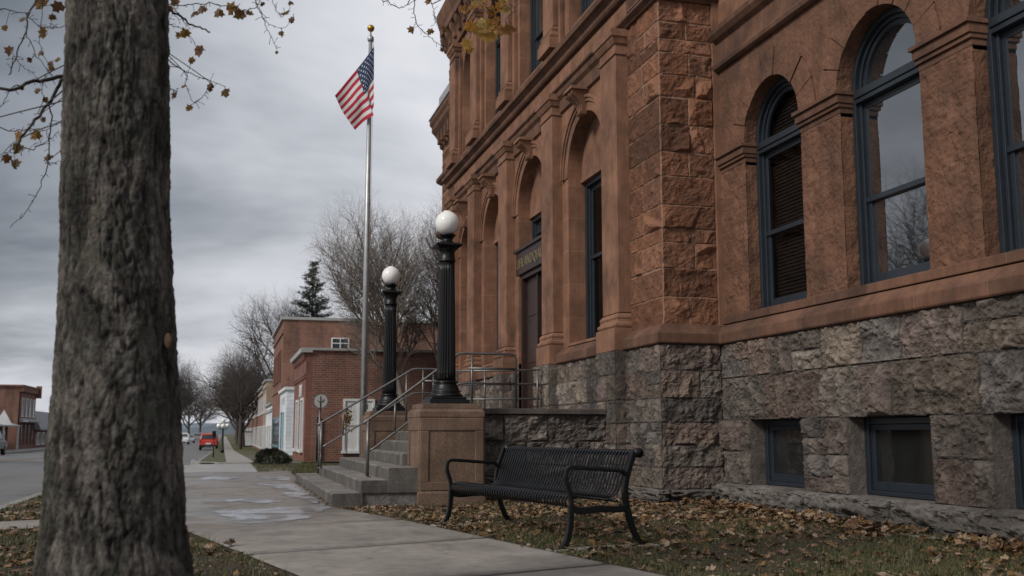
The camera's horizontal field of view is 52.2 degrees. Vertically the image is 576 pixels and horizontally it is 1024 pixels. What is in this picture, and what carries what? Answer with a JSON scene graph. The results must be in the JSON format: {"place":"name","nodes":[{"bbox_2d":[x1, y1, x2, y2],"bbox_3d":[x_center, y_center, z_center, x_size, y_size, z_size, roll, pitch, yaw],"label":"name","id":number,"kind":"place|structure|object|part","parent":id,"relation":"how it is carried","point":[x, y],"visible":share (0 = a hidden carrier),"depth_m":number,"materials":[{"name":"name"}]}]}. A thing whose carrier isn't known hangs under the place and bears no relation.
{"place":"outdoors","nodes":[
{"label":"outdoors","id":0,"kind":"place"},
{"bbox_2d":[0,447,45,451],"bbox_3d":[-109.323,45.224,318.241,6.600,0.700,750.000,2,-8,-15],"label":"pavement","id":1,"kind":"structure","parent":0,"point":[14,450],"depth_m":101.99,"materials":[{"name":"concrete"}]},
{"bbox_2d":[0,434,221,504],"bbox_3d":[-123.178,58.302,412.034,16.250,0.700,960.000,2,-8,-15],"label":"road","id":2,"kind":"structure","parent":0,"point":[22,478],"depth_m":31.02,"materials":[{"name":"grey asphalt"}]},
{"bbox_2d":[0,432,6,454],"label":"pickup truck","id":3,"kind":"object","parent":2,"relation":"on","point":[3,445],"visible":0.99,"depth_m":76.56,"materials":[{"name":"paint"}]},
{"bbox_2d":[0,435,301,510],"bbox_3d":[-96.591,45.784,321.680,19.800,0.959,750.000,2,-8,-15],"label":"curb","id":4,"kind":"structure","parent":2,"relation":"on","point":[193,461],"depth_m":33.06,"materials":[{"name":"concrete"}]},
{"bbox_2d":[182,433,189,443],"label":"parked car","id":5,"kind":"object","parent":2,"relation":"on","point":[186,437],"visible":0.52,"depth_m":155.69,"materials":[{"name":"paint"}]},
{"bbox_2d":[183,434,194,442],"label":"parked car","id":6,"kind":"object","parent":2,"relation":"on","point":[192,437],"visible":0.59,"depth_m":175.00,"materials":[{"name":"paint"}]},
{"bbox_2d":[192,433,201,441],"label":"parked car","id":7,"kind":"object","parent":2,"relation":"on","point":[197,436],"visible":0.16,"depth_m":197.35,"materials":[{"name":"paint"}]},
{"bbox_2d":[182,380,213,433],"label":"street tree","id":8,"kind":"object","parent":2,"relation":"on","point":[191,413],"visible":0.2,"depth_m":264.51,"materials":[{"name":"plant"}]},
{"bbox_2d":[190,388,223,432],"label":"street tree","id":9,"kind":"object","parent":2,"relation":"on","point":[203,421],"visible":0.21,"depth_m":307.39,"materials":[{"name":"brown plant"}]},
{"bbox_2d":[199,433,217,449],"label":"parked car","id":10,"kind":"object","parent":2,"relation":"on","point":[206,440],"visible":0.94,"depth_m":106.29,"materials":[{"name":"paint"}]},
{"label":"rear window","id":11,"kind":"part","parent":10,"relation":"part of","materials":[{"name":"black glass"}]},
{"bbox_2d":[184,464,296,471],"bbox_3d":[-8.390,5.104,29.375,5.200,0.112,7.310,2,-8,-15],"label":"crossing","id":12,"kind":"object","parent":2,"relation":"on","point":[220,468],"visible":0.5,"depth_m":29.52,"materials":[{"name":"concrete"}]},
{"bbox_2d":[182,421,246,433],"bbox_3d":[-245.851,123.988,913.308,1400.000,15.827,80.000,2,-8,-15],"label":"hills","id":13,"kind":"structure","parent":0,"point":[206,427],"depth_m":875.62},
{"bbox_2d":[0,0,449,422],"label":"sky","id":14,"kind":"structure","parent":0,"point":[251,167],"materials":[{"name":"grey"}]},
{"bbox_2d":[214,436,282,461],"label":"sidewalk","id":15,"kind":"structure","parent":0,"point":[231,455],"depth_m":51.38,"materials":[{"name":"concrete"}]},
{"bbox_2d":[217,418,229,452],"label":"cluster lamp","id":16,"kind":"object","parent":15,"relation":"on","point":[223,421],"visible":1,"depth_m":70.50,"materials":[{"name":"black metal"}]},
{"bbox_2d":[199,436,339,462],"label":"verge","id":17,"kind":"structure","parent":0,"point":[249,452],"depth_m":64.00,"materials":[{"name":"green plant"}]},
{"bbox_2d":[212,431,215,457],"bbox_3d":[-12.739,6.733,44.626,0.160,1.250,0.100,2,-8,-15],"label":"meter post","id":18,"kind":"object","parent":17,"relation":"on","point":[213,434],"visible":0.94,"depth_m":44.64,"materials":[{"name":"black metal"}]},
{"bbox_2d":[183,339,272,448],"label":"street tree","id":19,"kind":"object","parent":17,"relation":"on","point":[241,400],"visible":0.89,"depth_m":101.75,"materials":[{"name":"brown plant"}]},
{"bbox_2d":[196,340,270,446],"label":"street tree","id":20,"kind":"object","parent":17,"relation":"on","point":[236,413],"visible":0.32,"depth_m":116.93,"materials":[{"name":"brown plant"}]},
{"bbox_2d":[207,368,261,424],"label":"street tree","id":21,"kind":"object","parent":17,"relation":"on","point":[233,418],"visible":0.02,"depth_m":156.69,"materials":[{"name":"brown plant"}]},
{"bbox_2d":[205,350,271,444],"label":"street tree","id":22,"kind":"object","parent":17,"relation":"on","point":[236,428],"visible":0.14,"depth_m":133.98,"materials":[{"name":"brown plant"}]},
{"bbox_2d":[245,431,251,446],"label":"white box","id":23,"kind":"object","parent":17,"relation":"on","point":[248,438],"visible":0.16,"depth_m":119.95,"materials":[{"name":"paint"}]},
{"bbox_2d":[246,401,254,447],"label":"shop building","id":24,"kind":"structure","parent":17,"relation":"on","point":[250,426],"depth_m":118.86,"materials":[{"name":"red brick"}]},
{"bbox_2d":[253,386,263,450],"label":"shop building","id":25,"kind":"structure","parent":17,"relation":"on","point":[258,417],"depth_m":96.75,"materials":[{"name":"brick"}]},
{"bbox_2d":[257,426,259,447],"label":"shop window","id":26,"kind":"structure","parent":25,"relation":"in","point":[259,426],"depth_m":95.39,"materials":[{"name":"white paint"}]},
{"bbox_2d":[259,426,261,447],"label":"shop window","id":27,"kind":"structure","parent":25,"relation":"in","point":[260,426],"depth_m":91.12,"materials":[{"name":"grey glass"}]},
{"bbox_2d":[260,379,272,449],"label":"shop building","id":28,"kind":"structure","parent":17,"relation":"on","point":[267,391],"depth_m":82.81,"materials":[{"name":"beige brick"}]},
{"bbox_2d":[263,426,264,449],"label":"shop window","id":29,"kind":"structure","parent":28,"relation":"in","point":[263,426],"depth_m":84.07,"materials":[{"name":"grey glass"}]},
{"bbox_2d":[264,402,271,448],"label":"shop building","id":30,"kind":"structure","parent":17,"relation":"on","point":[268,426],"depth_m":75.77,"materials":[{"name":"white paint"}]},
{"bbox_2d":[264,425,266,448],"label":"shop window","id":31,"kind":"structure","parent":30,"relation":"in","point":[266,425],"depth_m":80.33,"materials":[{"name":"white paint"}]},
{"bbox_2d":[266,425,268,447],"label":"shop window","id":32,"kind":"structure","parent":30,"relation":"in","point":[267,425],"depth_m":76.92,"materials":[{"name":"grey glass"}]},
{"bbox_2d":[268,425,270,448],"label":"shop window","id":33,"kind":"structure","parent":30,"relation":"in","point":[269,425],"depth_m":73.40,"materials":[{"name":"grey glass"}]},
{"bbox_2d":[251,447,292,464],"bbox_3d":[-7.426,5.183,32.112,1.298,0.614,1.193,-1,-8,10],"label":"evergreen bush","id":34,"kind":"object","parent":17,"relation":"on","point":[266,453],"visible":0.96,"depth_m":31.91,"materials":[{"name":"green plant"}]},
{"bbox_2d":[278,387,293,454],"bbox_3d":[-10.037,7.516,57.080,5.120,3.900,6.820,2,-8,-15],"label":"white storefront","id":35,"kind":"object","parent":17,"relation":"on","point":[286,418],"visible":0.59,"depth_m":53.54,"materials":[{"name":"paint"}]},
{"bbox_2d":[280,412,281,448],"bbox_3d":[-12.601,7.974,57.105,0.220,2.400,1.200,2,-8,-15],"label":"door","id":36,"kind":"structure","parent":35,"relation":"in","point":[281,412],"depth_m":57.50,"materials":[{"name":"blue paint"}]},
{"bbox_2d":[280,411,284,450],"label":"shop window","id":37,"kind":"structure","parent":35,"relation":"in","point":[283,412],"depth_m":55.52,"materials":[{"name":"glass"}]},
{"bbox_2d":[273,261,334,362],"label":"pine tree","id":38,"kind":"object","parent":17,"relation":"on","point":[315,301],"visible":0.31,"depth_m":87.92,"materials":[{"name":"green plant"}]},
{"bbox_2d":[270,316,437,452],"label":"tall brick building","id":39,"kind":"structure","parent":17,"relation":"on","point":[292,336],"depth_m":61.47,"materials":[{"name":"red brick"}]},
{"bbox_2d":[272,357,275,386],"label":"window","id":40,"kind":"structure","parent":39,"relation":"in","point":[273,385],"depth_m":69.24,"materials":[{"name":"paint"}]},
{"bbox_2d":[270,417,279,447],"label":"shop window","id":41,"kind":"structure","parent":39,"relation":"in","point":[275,421],"depth_m":65.33,"materials":[{"name":"glass"}]},
{"bbox_2d":[274,355,277,384],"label":"window","id":42,"kind":"structure","parent":39,"relation":"in","point":[276,355],"depth_m":66.83,"materials":[{"name":"paint"}]},
{"bbox_2d":[276,352,279,383],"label":"window","id":43,"kind":"structure","parent":39,"relation":"in","point":[277,382],"depth_m":64.46,"materials":[{"name":"paint"}]},
{"bbox_2d":[278,349,281,381],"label":"window","id":44,"kind":"structure","parent":39,"relation":"in","point":[279,380],"depth_m":62.05,"materials":[{"name":"paint"}]},
{"bbox_2d":[331,338,348,347],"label":"window","id":45,"kind":"structure","parent":39,"relation":"in","point":[334,343],"depth_m":61.47,"materials":[{"name":"white paint"}]},
{"bbox_2d":[290,347,436,462],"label":"brick shop","id":46,"kind":"structure","parent":17,"relation":"on","point":[333,375],"depth_m":34.91,"materials":[{"name":"red brick"}]},
{"bbox_2d":[292,400,298,450],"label":"shop window","id":47,"kind":"structure","parent":46,"relation":"in","point":[295,448],"depth_m":37.79,"materials":[{"name":"white paint"}]},
{"bbox_2d":[297,398,303,452],"bbox_3d":[-7.146,4.660,35.520,0.220,1.830,1.200,2,-8,-15],"label":"shop window","id":48,"kind":"structure","parent":46,"relation":"in","point":[300,450],"depth_m":35.24,"materials":[{"name":"white paint"}]},
{"bbox_2d":[341,399,374,452],"bbox_3d":[-5.111,4.602,34.845,1.130,1.800,0.160,2,-8,-15],"label":"window","id":49,"kind":"structure","parent":46,"relation":"in","point":[352,445],"depth_m":34.81,"materials":[{"name":"white paint"}]},
{"bbox_2d":[0,471,663,575],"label":"sidewalk","id":50,"kind":"structure","parent":0,"point":[329,529],"depth_m":9.46,"materials":[{"name":"concrete"}]},
{"bbox_2d":[223,538,234,545],"bbox_3d":[-2.465,2.204,9.078,0.131,0.062,0.116,2,-8,-15],"label":"dry leaf","id":51,"kind":"object","parent":50,"relation":"on","point":[230,542],"visible":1,"depth_m":9.10,"materials":[{"name":"brown plant"}]},
{"bbox_2d":[201,476,330,523],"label":"puddle","id":52,"kind":"object","parent":50,"relation":"on","point":[293,513],"visible":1,"depth_m":13.48,"materials":[{"name":"liquid"}]},
{"bbox_2d":[0,462,1023,575],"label":"lawn","id":53,"kind":"structure","parent":0,"point":[698,546],"depth_m":8.76,"materials":[{"name":"plant"}]},
{"bbox_2d":[0,0,517,575],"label":"shade tree","id":54,"kind":"object","parent":53,"relation":"on","point":[114,492],"visible":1,"depth_m":5.33,"materials":[{"name":"brown plant"}]},
{"bbox_2d":[313,393,327,473],"bbox_3d":[-4.212,3.255,22.860,0.330,1.895,0.102,2,-8,-15],"label":"round sign","id":55,"kind":"object","parent":53,"relation":"on","point":[320,400],"visible":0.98,"depth_m":22.92,"materials":[{"name":"metal"}]},
{"bbox_2d":[341,407,354,456],"bbox_3d":[-5.374,4.735,33.997,0.396,2.006,0.468,-1,-8,10],"label":"orange sapling","id":56,"kind":"object","parent":53,"relation":"on","point":[347,418],"visible":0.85,"depth_m":33.99,"materials":[{"name":"orange plant"}]},
{"bbox_2d":[359,25,373,456],"bbox_3d":[-3.338,-0.978,24.006,0.240,10.595,0.236,2,-8,-15],"label":"flagpole","id":57,"kind":"object","parent":53,"relation":"on","point":[366,292],"visible":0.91,"depth_m":23.87,"materials":[{"name":"metal"}]},
{"bbox_2d":[335,47,373,129],"bbox_3d":[-3.669,-4.685,24.384,0.898,1.996,0.253,1,-8,-6],"label":"flag","id":58,"kind":"object","parent":57,"relation":"attached to","point":[354,95],"visible":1,"depth_m":24.35,"materials":[{"name":"multicoloured fabric"}]},
{"bbox_2d":[299,184,441,410],"bbox_3d":[-2.937,0.641,34.889,8.957,10.504,6.790,2,-8,-15],"label":"bare tree","id":59,"kind":"object","parent":53,"relation":"on","point":[376,303],"visible":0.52,"depth_m":33.98,"materials":[{"name":"grey plant"}]},
{"bbox_2d":[361,411,409,457],"bbox_3d":[-2.408,3.134,20.352,0.970,1.450,0.980,2,-8,-15],"label":"lamp pedestal","id":60,"kind":"object","parent":53,"relation":"on","point":[382,426],"visible":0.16,"depth_m":19.94,"materials":[{"name":"stone"}]},
{"bbox_2d":[372,266,404,410],"bbox_3d":[-2.407,0.995,20.642,0.580,2.868,0.580,2,-8,-15],"label":"globe lamp","id":61,"kind":"object","parent":60,"relation":"on","point":[390,293],"visible":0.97,"depth_m":20.54,"materials":[{"name":"black metal"}]},
{"bbox_2d":[295,408,522,505],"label":"stone steps","id":62,"kind":"structure","parent":53,"relation":"on","point":[390,483],"depth_m":15.33,"materials":[{"name":"stone"}]},
{"bbox_2d":[317,368,457,468],"bbox_3d":[-2.323,2.442,19.733,2.668,1.882,0.117,2,-8,-15],"label":"handrail","id":63,"kind":"object","parent":62,"relation":"on","point":[343,410],"visible":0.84,"depth_m":19.71,"materials":[{"name":"metal"}]},
{"bbox_2d":[363,352,516,476],"bbox_3d":[-1.067,1.906,15.842,2.378,1.882,0.117,2,-8,-15],"label":"handrail","id":64,"kind":"object","parent":62,"relation":"on","point":[367,421],"visible":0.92,"depth_m":15.89,"materials":[{"name":"metal"}]},
{"bbox_2d":[407,403,485,504],"bbox_3d":[-0.965,2.413,15.125,0.970,1.450,0.980,2,-8,-15],"label":"lamp pedestal","id":65,"kind":"object","parent":53,"relation":"on","point":[439,435],"visible":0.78,"depth_m":14.69,"materials":[{"name":"stone"}]},
{"bbox_2d":[423,210,469,403],"bbox_3d":[-0.964,0.274,15.415,0.580,2.868,0.580,2,-8,-15],"label":"globe lamp","id":66,"kind":"object","parent":65,"relation":"on","point":[445,390],"visible":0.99,"depth_m":15.30,"materials":[{"name":"black metal"}]},
{"bbox_2d":[0,458,1023,575],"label":"fallen leaves","id":67,"kind":"object","parent":53,"relation":"on","point":[861,524],"visible":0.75,"depth_m":10.54,"materials":[{"name":"brown plant"}]},
{"bbox_2d":[480,408,605,498],"bbox_3d":[-0.314,2.990,19.338,2.620,1.359,7.071,2,-8,-15],"label":"entrance porch","id":68,"kind":"object","parent":53,"relation":"on","point":[570,428],"visible":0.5,"depth_m":16.05,"materials":[{"name":"stone"}]},
{"bbox_2d":[432,369,539,408],"bbox_3d":[-0.506,1.964,19.887,2.113,0.820,0.041,-2,-8,13],"label":"porch railing","id":69,"kind":"object","parent":68,"relation":"on","point":[537,398],"visible":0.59,"depth_m":19.82,"materials":[{"name":"metal"}]},
{"bbox_2d":[431,521,659,551],"bbox_3d":[0.211,2.431,10.284,1.050,0.032,2.840,4,-9,-26],"label":"bench pad","id":70,"kind":"object","parent":53,"relation":"on","point":[548,549],"visible":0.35,"depth_m":9.13,"materials":[{"name":"grey concrete"}]},
{"bbox_2d":[435,445,650,549],"bbox_3d":[0.202,2.006,10.338,0.970,0.866,2.750,4,-9,-26],"label":"park bench","id":71,"kind":"object","parent":70,"relation":"on","point":[569,492],"visible":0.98,"depth_m":10.03,"materials":[{"name":"black metal"}]},
{"bbox_2d":[429,0,1023,543],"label":"courthouse","id":72,"kind":"structure","parent":53,"relation":"on","point":[763,252],"depth_m":14.55,"materials":[{"name":"stone"}]},
{"bbox_2d":[497,244,497,349],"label":"window","id":73,"kind":"structure","parent":72,"relation":"in","point":[497,244],"depth_m":25.73,"materials":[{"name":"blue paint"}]},
{"bbox_2d":[495,12,500,115],"bbox_3d":[-0.123,-5.656,25.717,0.180,3.224,1.754,2,-8,-15],"label":"window","id":74,"kind":"structure","parent":72,"relation":"in","point":[497,49],"depth_m":26.44,"materials":[{"name":"blue paint"}]},
{"bbox_2d":[527,276,536,408],"bbox_3d":[0.468,1.185,22.030,0.075,2.850,0.925,2,-8,-15],"label":"door leaf","id":75,"kind":"structure","parent":72,"relation":"in","point":[531,283],"depth_m":22.11,"materials":[{"name":"brown wood"}]},
{"bbox_2d":[530,0,542,74],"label":"window","id":76,"kind":"structure","parent":72,"relation":"in","point":[536,6],"depth_m":23.33,"materials":[{"name":"grey glass"}]},
{"bbox_2d":[532,214,541,239],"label":"window","id":77,"kind":"structure","parent":72,"relation":"in","point":[536,222],"depth_m":22.79,"materials":[{"name":"black glass"}]},
{"bbox_2d":[541,273,543,335],"bbox_3d":[0.727,1.058,21.111,0.065,2.850,0.890,2,-8,-15],"label":"door leaf","id":78,"kind":"structure","parent":72,"relation":"in","point":[541,273],"depth_m":21.57,"materials":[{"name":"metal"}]},
{"bbox_2d":[585,173,602,338],"bbox_3d":[1.854,-0.629,18.610,0.480,3.230,1.990,2,-8,-15],"label":"window","id":79,"kind":"structure","parent":72,"relation":"in","point":[593,192],"depth_m":19.44,"materials":[{"name":"black glass"}]},
{"bbox_2d":[581,0,639,15],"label":"window","id":80,"kind":"structure","parent":72,"relation":"in","point":[585,4],"depth_m":19.98,"materials":[{"name":"glass"}]},
{"bbox_2d":[764,419,804,487],"bbox_3d":[3.673,2.142,13.581,0.120,0.865,1.334,2,-8,-15],"label":"basement window","id":81,"kind":"structure","parent":72,"relation":"in","point":[784,458],"depth_m":13.81,"materials":[{"name":"black glass"}]},
{"bbox_2d":[756,77,847,308],"bbox_3d":[3.894,-1.311,14.160,0.500,3.235,1.520,2,-8,-15],"label":"window","id":82,"kind":"structure","parent":72,"relation":"in","point":[783,279],"depth_m":14.58,"materials":[{"name":"black glass"}]},
{"bbox_2d":[851,6,929,285],"bbox_3d":[4.370,-1.636,11.835,0.180,3.139,1.494,2,-8,-15],"label":"window","id":83,"kind":"structure","parent":72,"relation":"in","point":[892,217],"depth_m":12.03,"materials":[{"name":"grey glass"}]},
{"bbox_2d":[864,416,934,499],"bbox_3d":[4.302,1.828,11.302,0.120,0.865,1.464,2,-8,-15],"label":"basement window","id":84,"kind":"structure","parent":72,"relation":"in","point":[898,450],"depth_m":11.46,"materials":[{"name":"black glass"}]},
{"bbox_2d":[985,0,1023,253],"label":"window","id":85,"kind":"structure","parent":72,"relation":"in","point":[1005,36],"depth_m":10.14,"materials":[{"name":"grey glass"}]},
{"bbox_2d":[1011,414,1023,508],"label":"basement window","id":86,"kind":"structure","parent":72,"relation":"in","point":[1017,420],"depth_m":9.68,"materials":[{"name":"blue paint"}]},
{"bbox_2d":[815,521,938,538],"bbox_3d":[3.689,2.497,10.875,0.282,0.001,2.340,2,-8,-15],"label":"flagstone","id":87,"kind":"object","parent":53,"relation":"on","point":[913,535],"visible":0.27,"depth_m":10.08,"materials":[{"name":"grey stone"}]},
{"bbox_3d":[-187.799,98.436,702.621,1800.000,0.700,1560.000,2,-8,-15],"label":"ground","id":88,"kind":"structure","parent":0,"visible":0},
{"bbox_2d":[0,410,20,449],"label":"awning shop","id":89,"kind":"structure","parent":88,"relation":"on","point":[5,423],"depth_m":95.46,"materials":[{"name":"fabric"}]},
{"bbox_2d":[0,384,41,448],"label":"corner brick building","id":90,"kind":"structure","parent":88,"relation":"on","point":[18,404],"depth_m":104.36,"materials":[{"name":"red brick"}]},
{"bbox_2d":[19,424,23,443],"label":"shop window","id":91,"kind":"structure","parent":90,"relation":"in","point":[21,428],"depth_m":105.06,"materials":[{"name":"glass"}]},
{"bbox_2d":[21,398,24,416],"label":"window","id":92,"kind":"structure","parent":90,"relation":"in","point":[23,399],"depth_m":105.26,"materials":[{"name":"grey glass"}]},
{"bbox_2d":[23,424,26,443],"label":"shop window","id":93,"kind":"structure","parent":90,"relation":"in","point":[25,425],"depth_m":107.08,"materials":[{"name":"glass"}]},
{"bbox_2d":[25,399,28,416],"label":"window","id":94,"kind":"structure","parent":90,"relation":"in","point":[27,400],"depth_m":107.34,"materials":[{"name":"grey glass"}]},
{"bbox_2d":[27,424,30,443],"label":"shop window","id":95,"kind":"structure","parent":90,"relation":"in","point":[29,425],"depth_m":108.98,"materials":[{"name":"glass"}]},
{"bbox_2d":[28,399,31,417],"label":"window","id":96,"kind":"structure","parent":90,"relation":"in","point":[30,402],"depth_m":109.39,"materials":[{"name":"grey glass"}]},
{"bbox_2d":[30,424,33,443],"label":"shop window","id":97,"kind":"structure","parent":90,"relation":"in","point":[32,426],"depth_m":111.04,"materials":[{"name":"glass"}]},
{"bbox_2d":[32,400,35,417],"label":"window","id":98,"kind":"structure","parent":90,"relation":"in","point":[34,401],"depth_m":111.31,"materials":[{"name":"grey glass"}]},
{"bbox_2d":[33,411,48,447],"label":"grey roof shop","id":99,"kind":"structure","parent":88,"relation":"on","point":[40,434],"depth_m":115.84,"materials":[{"name":"paint"}]},
{"bbox_2d":[36,432,40,444],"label":"shop window","id":100,"kind":"structure","parent":99,"relation":"in","point":[38,434],"depth_m":114.74,"materials":[{"name":"grey glass"}]},
{"bbox_2d":[40,432,44,444],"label":"shop window","id":101,"kind":"structure","parent":99,"relation":"in","point":[42,433],"depth_m":117.54,"materials":[{"name":"grey glass"}]},
{"bbox_2d":[178,354,204,410],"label":"street tree","id":102,"kind":"object","parent":88,"relation":"on","point":[182,383],"visible":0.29,"depth_m":194.69,"materials":[{"name":"brown plant"}]},
{"bbox_2d":[179,362,205,416],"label":"street tree","id":103,"kind":"object","parent":88,"relation":"on","point":[186,405],"visible":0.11,"depth_m":226.19,"materials":[{"name":"brown plant"}]},
{"bbox_2d":[217,284,337,384],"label":"bare tree","id":104,"kind":"object","parent":88,"relation":"on","point":[255,341],"visible":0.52,"depth_m":149.57,"materials":[{"name":"plant"}]},
{"bbox_2d":[260,280,330,377],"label":"bare tree","id":105,"kind":"object","parent":88,"relation":"on","point":[281,315],"visible":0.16,"depth_m":152.70,"materials":[{"name":"brown plant"}]}
]}

